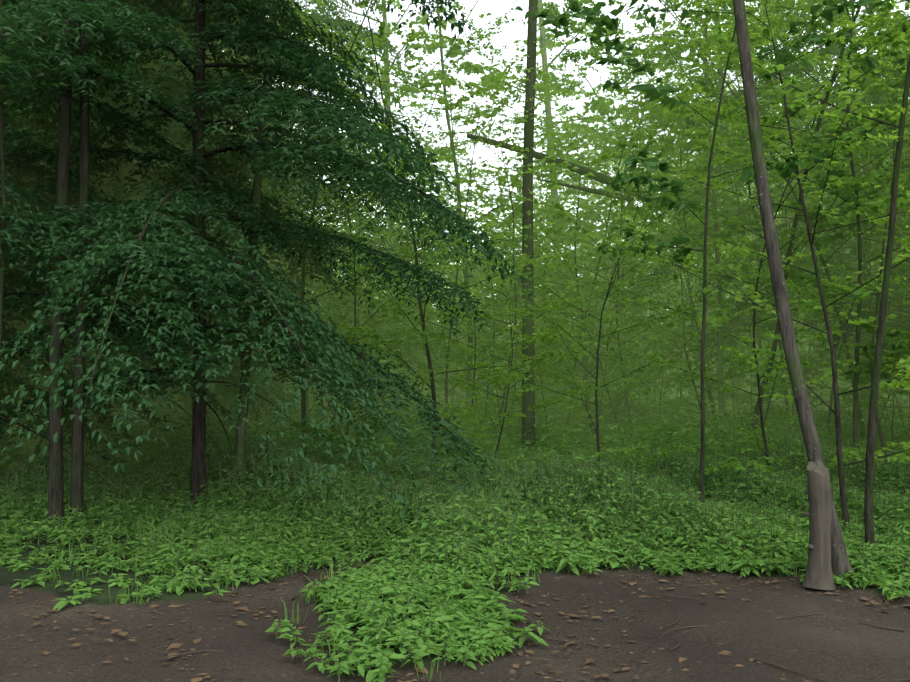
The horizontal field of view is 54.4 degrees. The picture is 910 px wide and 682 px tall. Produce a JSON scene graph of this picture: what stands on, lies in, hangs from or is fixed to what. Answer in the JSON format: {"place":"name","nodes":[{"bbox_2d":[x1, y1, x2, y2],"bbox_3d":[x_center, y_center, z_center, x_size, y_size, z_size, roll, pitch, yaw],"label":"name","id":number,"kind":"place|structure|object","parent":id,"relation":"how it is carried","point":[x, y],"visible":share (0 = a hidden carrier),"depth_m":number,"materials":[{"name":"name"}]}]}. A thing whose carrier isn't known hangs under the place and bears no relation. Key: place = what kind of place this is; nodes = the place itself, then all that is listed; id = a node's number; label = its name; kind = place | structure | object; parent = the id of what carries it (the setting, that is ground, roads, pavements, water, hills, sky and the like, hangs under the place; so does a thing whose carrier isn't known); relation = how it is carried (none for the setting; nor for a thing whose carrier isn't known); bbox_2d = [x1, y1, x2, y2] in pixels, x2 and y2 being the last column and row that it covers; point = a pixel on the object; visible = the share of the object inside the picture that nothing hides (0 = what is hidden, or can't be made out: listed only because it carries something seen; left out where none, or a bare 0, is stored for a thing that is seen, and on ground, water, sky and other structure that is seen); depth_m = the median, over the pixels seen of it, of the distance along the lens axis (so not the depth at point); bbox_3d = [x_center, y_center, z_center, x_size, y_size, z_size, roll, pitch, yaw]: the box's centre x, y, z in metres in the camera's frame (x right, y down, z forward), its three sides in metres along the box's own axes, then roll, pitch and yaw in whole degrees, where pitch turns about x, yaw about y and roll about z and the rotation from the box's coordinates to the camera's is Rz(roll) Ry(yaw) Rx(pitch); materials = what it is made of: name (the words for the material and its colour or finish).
{"place":"outdoors","nodes":[
{"label":"outdoors","id":0,"kind":"place"},
{"bbox_2d":[0,451,909,681],"bbox_3d":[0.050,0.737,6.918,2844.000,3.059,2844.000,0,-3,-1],"label":"forest ground","id":1,"kind":"structure","parent":0,"point":[743,632],"depth_m":5.81,"materials":[{"name":"brown soil"}]},
{"bbox_2d":[0,309,73,469],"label":"shrub","id":2,"kind":"object","parent":1,"relation":"on","point":[9,465],"visible":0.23,"depth_m":12.09,"materials":[{"name":"green plant"}]},
{"bbox_2d":[44,8,73,536],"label":"dark tree","id":3,"kind":"object","parent":1,"relation":"on","point":[55,490],"visible":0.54,"depth_m":9.63,"materials":[{"name":"brown plant"}]},
{"bbox_2d":[1,0,124,391],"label":"tree","id":4,"kind":"object","parent":1,"relation":"on","point":[13,335],"visible":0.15,"depth_m":12.18,"materials":[{"name":"green plant"}]},
{"bbox_2d":[0,0,134,360],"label":"tree","id":5,"kind":"object","parent":1,"relation":"on","point":[12,111],"visible":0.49,"depth_m":9.00,"materials":[{"name":"green plant"}]},
{"bbox_2d":[69,0,89,532],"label":"dark tree","id":6,"kind":"object","parent":1,"relation":"on","point":[77,482],"visible":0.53,"depth_m":9.81,"materials":[{"name":"brown plant"}]},
{"bbox_2d":[0,0,276,464],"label":"hemlock","id":7,"kind":"object","parent":1,"relation":"on","point":[50,196],"visible":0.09,"depth_m":13.40,"materials":[{"name":"green plant"}]},
{"bbox_2d":[0,0,307,445],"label":"hemlock","id":8,"kind":"object","parent":1,"relation":"on","point":[238,370],"visible":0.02,"depth_m":16.07,"materials":[{"name":"green plant"}]},
{"bbox_2d":[0,0,340,499],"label":"hemlock","id":9,"kind":"object","parent":1,"relation":"on","point":[12,189],"visible":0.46,"depth_m":10.94,"materials":[{"name":"green plant"}]},
{"bbox_2d":[12,0,345,449],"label":"hemlock","id":10,"kind":"object","parent":1,"relation":"on","point":[161,402],"visible":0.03,"depth_m":17.35,"materials":[{"name":"green plant"}]},
{"bbox_2d":[0,0,402,492],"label":"hemlock","id":11,"kind":"object","parent":1,"relation":"on","point":[102,451],"visible":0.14,"depth_m":13.46,"materials":[{"name":"green plant"}]},
{"bbox_2d":[115,6,342,431],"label":"tree","id":12,"kind":"object","parent":1,"relation":"on","point":[321,195],"visible":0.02,"depth_m":22.43,"materials":[{"name":"green plant"}]},
{"bbox_2d":[0,0,534,516],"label":"hemlock","id":13,"kind":"object","parent":1,"relation":"on","point":[216,260],"visible":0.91,"depth_m":9.68,"materials":[{"name":"green plant"}]},
{"bbox_2d":[225,1,315,488],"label":"tree trunk","id":14,"kind":"object","parent":1,"relation":"on","point":[241,432],"visible":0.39,"depth_m":11.53,"materials":[{"name":"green plant"}]},
{"bbox_2d":[128,0,451,432],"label":"tree","id":15,"kind":"object","parent":1,"relation":"on","point":[425,149],"visible":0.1,"depth_m":18.38,"materials":[{"name":"green plant"}]},
{"bbox_2d":[138,0,466,428],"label":"hemlock","id":16,"kind":"object","parent":1,"relation":"on","point":[328,18],"visible":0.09,"depth_m":25.29,"materials":[{"name":"green plant"}]},
{"bbox_2d":[93,0,521,455],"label":"tree","id":17,"kind":"object","parent":1,"relation":"on","point":[378,41],"visible":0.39,"depth_m":14.02,"materials":[{"name":"green plant"}]},
{"bbox_2d":[236,264,389,431],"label":"tree","id":18,"kind":"object","parent":1,"relation":"on","point":[337,328],"visible":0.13,"depth_m":20.82,"materials":[{"name":"green plant"}]},
{"bbox_2d":[229,260,402,446],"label":"tree","id":19,"kind":"object","parent":1,"relation":"on","point":[349,294],"visible":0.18,"depth_m":16.59,"materials":[{"name":"green plant"}]},
{"bbox_2d":[236,222,438,425],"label":"tree","id":20,"kind":"object","parent":1,"relation":"on","point":[415,349],"visible":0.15,"depth_m":21.80,"materials":[{"name":"green plant"}]},
{"bbox_2d":[256,196,458,449],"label":"tree","id":21,"kind":"object","parent":1,"relation":"on","point":[353,214],"visible":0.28,"depth_m":18.30,"materials":[{"name":"green plant"}]},
{"bbox_2d":[283,173,439,422],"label":"tree","id":22,"kind":"object","parent":1,"relation":"on","point":[359,291],"visible":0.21,"depth_m":19.36,"materials":[{"name":"green plant"}]},
{"bbox_2d":[299,0,464,327],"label":"canopy tree","id":23,"kind":"object","parent":1,"relation":"on","point":[388,25],"visible":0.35,"depth_m":41.73,"materials":[{"name":"green plant"}]},
{"bbox_2d":[222,135,562,470],"bbox_3d":[-1.589,-0.609,14.861,5.343,6.089,5.516,-2,-4,33],"label":"tree","id":24,"kind":"object","parent":1,"relation":"on","point":[376,336],"visible":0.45,"depth_m":14.30,"materials":[{"name":"green plant"}]},
{"bbox_2d":[312,227,485,417],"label":"tree","id":25,"kind":"object","parent":1,"relation":"on","point":[412,365],"visible":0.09,"depth_m":22.29,"materials":[{"name":"green plant"}]},
{"bbox_2d":[311,40,497,412],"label":"understory tree","id":26,"kind":"object","parent":1,"relation":"on","point":[411,89],"visible":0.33,"depth_m":25.31,"materials":[{"name":"green plant"}]},
{"bbox_2d":[332,74,483,290],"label":"understory tree","id":27,"kind":"object","parent":1,"relation":"on","point":[417,106],"visible":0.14,"depth_m":45.48,"materials":[{"name":"green plant"}]},
{"bbox_2d":[238,0,622,460],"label":"tree","id":28,"kind":"object","parent":1,"relation":"on","point":[503,178],"visible":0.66,"depth_m":13.82,"materials":[{"name":"green plant"}]},
{"bbox_2d":[278,0,602,428],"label":"understory tree","id":29,"kind":"object","parent":1,"relation":"on","point":[440,37],"visible":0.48,"depth_m":21.69,"materials":[{"name":"green plant"}]},
{"bbox_2d":[365,80,524,392],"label":"understory tree","id":30,"kind":"object","parent":1,"relation":"on","point":[431,99],"visible":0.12,"depth_m":42.94,"materials":[{"name":"green plant"}]},
{"bbox_2d":[296,40,595,447],"bbox_3d":[0.052,-1.346,18.008,5.819,7.963,4.793,-2,-4,27],"label":"tree","id":31,"kind":"object","parent":1,"relation":"on","point":[517,121],"visible":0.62,"depth_m":17.13,"materials":[{"name":"green plant"}]},
{"bbox_2d":[0,422,909,681],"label":"undergrowth plants","id":32,"kind":"object","parent":1,"relation":"on","point":[584,514],"visible":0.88,"depth_m":8.69,"materials":[{"name":"green plant"}]},
{"bbox_2d":[0,384,909,481],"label":"undergrowth plants","id":33,"kind":"object","parent":1,"relation":"on","point":[609,434],"visible":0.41,"depth_m":15.46,"materials":[{"name":"green plant"}]},
{"bbox_2d":[0,560,909,681],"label":"fallen leaf litter","id":34,"kind":"object","parent":1,"relation":"on","point":[241,623],"visible":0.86,"depth_m":5.82,"materials":[{"name":"brown plant"}]},
{"bbox_2d":[360,209,550,411],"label":"tree","id":35,"kind":"object","parent":1,"relation":"on","point":[432,342],"visible":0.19,"depth_m":23.85,"materials":[{"name":"green plant"}]},
{"bbox_2d":[345,166,568,412],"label":"tree","id":36,"kind":"object","parent":1,"relation":"on","point":[486,330],"visible":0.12,"depth_m":23.78,"materials":[{"name":"green plant"}]},
{"bbox_2d":[10,523,905,681],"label":"grass tufts","id":37,"kind":"object","parent":1,"relation":"on","point":[332,577],"visible":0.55,"depth_m":7.17,"materials":[{"name":"green plant"}]},
{"bbox_2d":[379,241,541,415],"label":"tree","id":38,"kind":"object","parent":1,"relation":"on","point":[500,393],"visible":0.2,"depth_m":24.18,"materials":[{"name":"green plant"}]},
{"bbox_2d":[23,375,909,424],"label":"undergrowth plants","id":39,"kind":"object","parent":1,"relation":"on","point":[465,391],"visible":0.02,"depth_m":28.44,"materials":[{"name":"green plant"}]},
{"bbox_2d":[354,192,592,436],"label":"tree","id":40,"kind":"object","parent":1,"relation":"on","point":[500,307],"visible":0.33,"depth_m":19.36,"materials":[{"name":"green plant"}]},
{"bbox_2d":[390,297,617,470],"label":"tree","id":41,"kind":"object","parent":1,"relation":"on","point":[548,335],"visible":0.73,"depth_m":12.87,"materials":[{"name":"green plant"}]},
{"bbox_2d":[387,204,630,430],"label":"tree","id":42,"kind":"object","parent":1,"relation":"on","point":[493,274],"visible":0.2,"depth_m":20.04,"materials":[{"name":"green plant"}]},
{"bbox_2d":[413,214,604,428],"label":"tree","id":43,"kind":"object","parent":1,"relation":"on","point":[541,252],"visible":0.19,"depth_m":21.57,"materials":[{"name":"green plant"}]},
{"bbox_2d":[380,56,639,430],"bbox_3d":[1.299,-1.367,18.572,5.171,8.071,4.657,1,-3,-22],"label":"tree","id":44,"kind":"object","parent":1,"relation":"on","point":[488,125],"visible":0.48,"depth_m":18.42,"materials":[{"name":"green plant"}]},
{"bbox_2d":[433,148,613,408],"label":"tree","id":45,"kind":"object","parent":1,"relation":"on","point":[491,201],"visible":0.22,"depth_m":25.93,"materials":[{"name":"green plant"}]},
{"bbox_2d":[499,0,559,456],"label":"tree","id":46,"kind":"object","parent":1,"relation":"on","point":[528,400],"visible":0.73,"depth_m":16.67,"materials":[{"name":"brown plant"}]},
{"bbox_2d":[436,266,622,439],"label":"tree","id":47,"kind":"object","parent":1,"relation":"on","point":[547,326],"visible":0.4,"depth_m":18.45,"materials":[{"name":"green plant"}]},
{"bbox_2d":[443,225,615,428],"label":"tree","id":48,"kind":"object","parent":1,"relation":"on","point":[537,340],"visible":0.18,"depth_m":22.64,"materials":[{"name":"green plant"}]},
{"bbox_2d":[420,90,658,440],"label":"tree","id":49,"kind":"object","parent":1,"relation":"on","point":[575,266],"visible":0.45,"depth_m":19.22,"materials":[{"name":"green plant"}]},
{"bbox_2d":[464,0,628,411],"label":"canopy tree","id":50,"kind":"object","parent":1,"relation":"on","point":[543,44],"visible":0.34,"depth_m":33.78,"materials":[{"name":"green plant"}]},
{"bbox_2d":[419,115,692,379],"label":"understory tree","id":51,"kind":"object","parent":1,"relation":"on","point":[446,150],"visible":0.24,"depth_m":28.47,"materials":[{"name":"green plant"}]},
{"bbox_2d":[536,51,659,255],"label":"canopy tree","id":52,"kind":"object","parent":1,"relation":"on","point":[572,99],"visible":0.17,"depth_m":85.23,"materials":[{"name":"green plant"}]},
{"bbox_2d":[489,293,707,443],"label":"tree","id":53,"kind":"object","parent":1,"relation":"on","point":[605,316],"visible":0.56,"depth_m":17.70,"materials":[{"name":"green plant"}]},
{"bbox_2d":[496,279,700,442],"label":"tree","id":54,"kind":"object","parent":1,"relation":"on","point":[605,289],"visible":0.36,"depth_m":19.51,"materials":[{"name":"green plant"}]},
{"bbox_2d":[486,78,710,407],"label":"tree","id":55,"kind":"object","parent":1,"relation":"on","point":[557,144],"visible":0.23,"depth_m":25.68,"materials":[{"name":"green plant"}]},
{"bbox_2d":[443,134,754,478],"bbox_3d":[2.095,-0.129,11.372,4.265,4.753,4.304,2,-4,-38],"label":"tree","id":56,"kind":"object","parent":1,"relation":"on","point":[596,387],"visible":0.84,"depth_m":11.22,"materials":[{"name":"green plant"}]},
{"bbox_2d":[517,266,680,424],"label":"tree","id":57,"kind":"object","parent":1,"relation":"on","point":[630,376],"visible":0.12,"depth_m":22.04,"materials":[{"name":"green plant"}]},
{"bbox_2d":[482,107,725,413],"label":"tree","id":58,"kind":"object","parent":1,"relation":"on","point":[585,200],"visible":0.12,"depth_m":25.61,"materials":[{"name":"green plant"}]},
{"bbox_2d":[462,55,746,443],"bbox_3d":[3.227,-1.596,18.938,5.626,8.713,6.049,-9,5,-18],"label":"tree","id":59,"kind":"object","parent":1,"relation":"on","point":[675,345],"visible":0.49,"depth_m":19.06,"materials":[{"name":"green plant"}]},
{"bbox_2d":[535,218,681,427],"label":"tree","id":60,"kind":"object","parent":1,"relation":"on","point":[630,347],"visible":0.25,"depth_m":21.26,"materials":[{"name":"green plant"}]},
{"bbox_2d":[474,52,747,432],"bbox_3d":[3.561,-1.347,20.017,4.752,8.204,6.694,2,-4,-36],"label":"tree","id":61,"kind":"object","parent":1,"relation":"on","point":[652,125],"visible":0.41,"depth_m":19.10,"materials":[{"name":"green plant"}]},
{"bbox_2d":[559,232,662,415],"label":"tree","id":62,"kind":"object","parent":1,"relation":"on","point":[608,276],"visible":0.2,"depth_m":24.76,"materials":[{"name":"green plant"}]},
{"bbox_2d":[454,0,803,417],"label":"understory tree","id":63,"kind":"object","parent":1,"relation":"on","point":[553,77],"visible":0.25,"depth_m":26.98,"materials":[{"name":"green plant"}]},
{"bbox_2d":[534,204,730,413],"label":"tree","id":64,"kind":"object","parent":1,"relation":"on","point":[649,395],"visible":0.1,"depth_m":25.53,"materials":[{"name":"green plant"}]},
{"bbox_2d":[518,47,749,417],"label":"understory tree","id":65,"kind":"object","parent":1,"relation":"on","point":[605,137],"visible":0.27,"depth_m":22.90,"materials":[{"name":"green plant"}]},
{"bbox_2d":[558,55,723,387],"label":"understory tree","id":66,"kind":"object","parent":1,"relation":"on","point":[594,127],"visible":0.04,"depth_m":35.70,"materials":[{"name":"green plant"}]},
{"bbox_2d":[554,146,780,438],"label":"tree","id":67,"kind":"object","parent":1,"relation":"on","point":[682,322],"visible":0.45,"depth_m":18.87,"materials":[{"name":"green plant"}]},
{"bbox_2d":[590,289,752,435],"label":"tree","id":68,"kind":"object","parent":1,"relation":"on","point":[660,349],"visible":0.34,"depth_m":21.80,"materials":[{"name":"green plant"}]},
{"bbox_2d":[540,12,841,432],"bbox_3d":[5.124,-2.106,20.017,6.321,9.754,5.573,3,-4,-43],"label":"tree","id":69,"kind":"object","parent":1,"relation":"on","point":[707,382],"visible":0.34,"depth_m":19.50,"materials":[{"name":"green plant"}]},
{"bbox_2d":[607,155,792,407],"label":"tree","id":70,"kind":"object","parent":1,"relation":"on","point":[735,373],"visible":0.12,"depth_m":22.66,"materials":[{"name":"green plant"}]},
{"bbox_2d":[514,0,892,509],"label":"sapling","id":71,"kind":"object","parent":1,"relation":"on","point":[588,15],"visible":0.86,"depth_m":9.42,"materials":[{"name":"green plant"}]},
{"bbox_2d":[632,239,774,417],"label":"tree","id":72,"kind":"object","parent":1,"relation":"on","point":[740,380],"visible":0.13,"depth_m":25.38,"materials":[{"name":"green plant"}]},
{"bbox_2d":[561,0,857,442],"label":"understory tree","id":73,"kind":"object","parent":1,"relation":"on","point":[668,123],"visible":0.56,"depth_m":17.36,"materials":[{"name":"green plant"}]},
{"bbox_2d":[626,138,792,421],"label":"tree","id":74,"kind":"object","parent":1,"relation":"on","point":[693,363],"visible":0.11,"depth_m":26.39,"materials":[{"name":"green plant"}]},
{"bbox_2d":[584,0,854,422],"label":"understory tree","id":75,"kind":"object","parent":1,"relation":"on","point":[676,3],"visible":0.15,"depth_m":21.24,"materials":[{"name":"green plant"}]},
{"bbox_2d":[643,336,808,434],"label":"tree","id":76,"kind":"object","parent":1,"relation":"on","point":[739,401],"visible":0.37,"depth_m":21.03,"materials":[{"name":"green plant"}]},
{"bbox_2d":[635,0,823,420],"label":"canopy tree","id":77,"kind":"object","parent":1,"relation":"on","point":[671,32],"visible":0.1,"depth_m":27.20,"materials":[{"name":"green plant"}]},
{"bbox_2d":[553,0,909,443],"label":"understory tree","id":78,"kind":"object","parent":1,"relation":"on","point":[749,222],"visible":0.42,"depth_m":17.08,"materials":[{"name":"green plant"}]},
{"bbox_2d":[558,98,907,484],"bbox_3d":[3.565,-0.236,10.921,4.883,4.943,4.455,0,-3,2],"label":"tree","id":79,"kind":"object","parent":1,"relation":"on","point":[854,132],"visible":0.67,"depth_m":10.88,"materials":[{"name":"green plant"}]},
{"bbox_2d":[641,158,830,412],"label":"tree","id":80,"kind":"object","parent":1,"relation":"on","point":[741,351],"visible":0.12,"depth_m":25.05,"materials":[{"name":"green plant"}]},
{"bbox_2d":[581,0,909,531],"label":"tree","id":81,"kind":"object","parent":1,"relation":"on","point":[813,253],"visible":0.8,"depth_m":9.30,"materials":[{"name":"green plant"}]},
{"bbox_2d":[615,0,909,435],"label":"tree","id":82,"kind":"object","parent":1,"relation":"on","point":[847,259],"visible":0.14,"depth_m":19.83,"materials":[{"name":"green plant"}]},
{"bbox_2d":[679,315,853,424],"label":"tree","id":83,"kind":"object","parent":1,"relation":"on","point":[727,358],"visible":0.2,"depth_m":21.22,"materials":[{"name":"green plant"}]},
{"bbox_2d":[633,13,908,427],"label":"understory tree","id":84,"kind":"object","parent":1,"relation":"on","point":[698,54],"visible":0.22,"depth_m":19.27,"materials":[{"name":"green plant"}]},
{"bbox_2d":[666,157,879,437],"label":"tree","id":85,"kind":"object","parent":1,"relation":"on","point":[790,197],"visible":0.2,"depth_m":17.74,"materials":[{"name":"green plant"}]},
{"bbox_2d":[658,0,909,460],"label":"understory tree","id":86,"kind":"object","parent":1,"relation":"on","point":[722,160],"visible":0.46,"depth_m":13.20,"materials":[{"name":"green plant"}]},
{"bbox_2d":[664,0,909,454],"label":"understory tree","id":87,"kind":"object","parent":1,"relation":"on","point":[799,215],"visible":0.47,"depth_m":13.71,"materials":[{"name":"green plant"}]},
{"bbox_2d":[733,0,856,584],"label":"leaning grey tree","id":88,"kind":"object","parent":1,"relation":"on","point":[840,563],"visible":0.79,"depth_m":7.40,"materials":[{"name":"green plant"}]},
{"bbox_2d":[693,97,909,439],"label":"tree","id":89,"kind":"object","parent":1,"relation":"on","point":[788,416],"visible":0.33,"depth_m":16.70,"materials":[{"name":"green plant"}]},
{"bbox_2d":[725,0,909,546],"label":"tree","id":90,"kind":"object","parent":1,"relation":"on","point":[892,201],"visible":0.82,"depth_m":7.97,"materials":[{"name":"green plant"}]},
{"bbox_2d":[802,460,836,589],"bbox_3d":[2.905,1.461,7.065,0.262,1.010,0.249,2,-4,-30],"label":"tree stump","id":91,"kind":"object","parent":1,"relation":"on","point":[819,574],"visible":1,"depth_m":7.00,"materials":[{"name":"grey wood"}]},
{"bbox_2d":[749,30,909,464],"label":"understory tree","id":92,"kind":"object","parent":1,"relation":"on","point":[848,374],"visible":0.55,"depth_m":13.16,"materials":[{"name":"green plant"}]},
{"bbox_2d":[770,107,909,379],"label":"tree","id":93,"kind":"object","parent":1,"relation":"on","point":[835,265],"visible":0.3,"depth_m":15.94,"materials":[{"name":"green plant"}]},
{"bbox_2d":[773,2,909,376],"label":"tree","id":94,"kind":"object","parent":1,"relation":"on","point":[887,191],"visible":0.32,"depth_m":12.86,"materials":[{"name":"green plant"}]},
{"bbox_2d":[775,295,909,439],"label":"tree","id":95,"kind":"object","parent":1,"relation":"on","point":[905,392],"visible":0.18,"depth_m":17.09,"materials":[{"name":"green plant"}]},
{"bbox_2d":[794,14,909,222],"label":"understory tree","id":96,"kind":"object","parent":1,"relation":"on","point":[836,100],"visible":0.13,"depth_m":16.86,"materials":[{"name":"green plant"}]},
{"bbox_2d":[794,293,909,434],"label":"tree","id":97,"kind":"object","parent":1,"relation":"on","point":[867,384],"visible":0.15,"depth_m":18.26,"materials":[{"name":"green plant"}]},
{"bbox_2d":[822,319,909,455],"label":"shrub","id":98,"kind":"object","parent":1,"relation":"on","point":[867,403],"visible":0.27,"depth_m":14.66,"materials":[{"name":"green plant"}]},
{"bbox_2d":[859,7,909,111],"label":"tree","id":99,"kind":"object","parent":1,"relation":"on","point":[893,28],"visible":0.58,"depth_m":10.61,"materials":[{"name":"green plant"}]},
{"bbox_2d":[140,0,909,349],"label":"sky","id":100,"kind":"structure","parent":0,"point":[512,31],"materials":[{"name":"white"}]},
{"bbox_2d":[466,134,658,202],"bbox_3d":[2.290,-3.605,18.602,4.123,1.429,0.224,0,-3,-8],"label":"hung-up dead branch","id":101,"kind":"object","parent":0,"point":[602,178],"visible":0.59,"depth_m":18.63,"materials":[{"name":"brown wood"}]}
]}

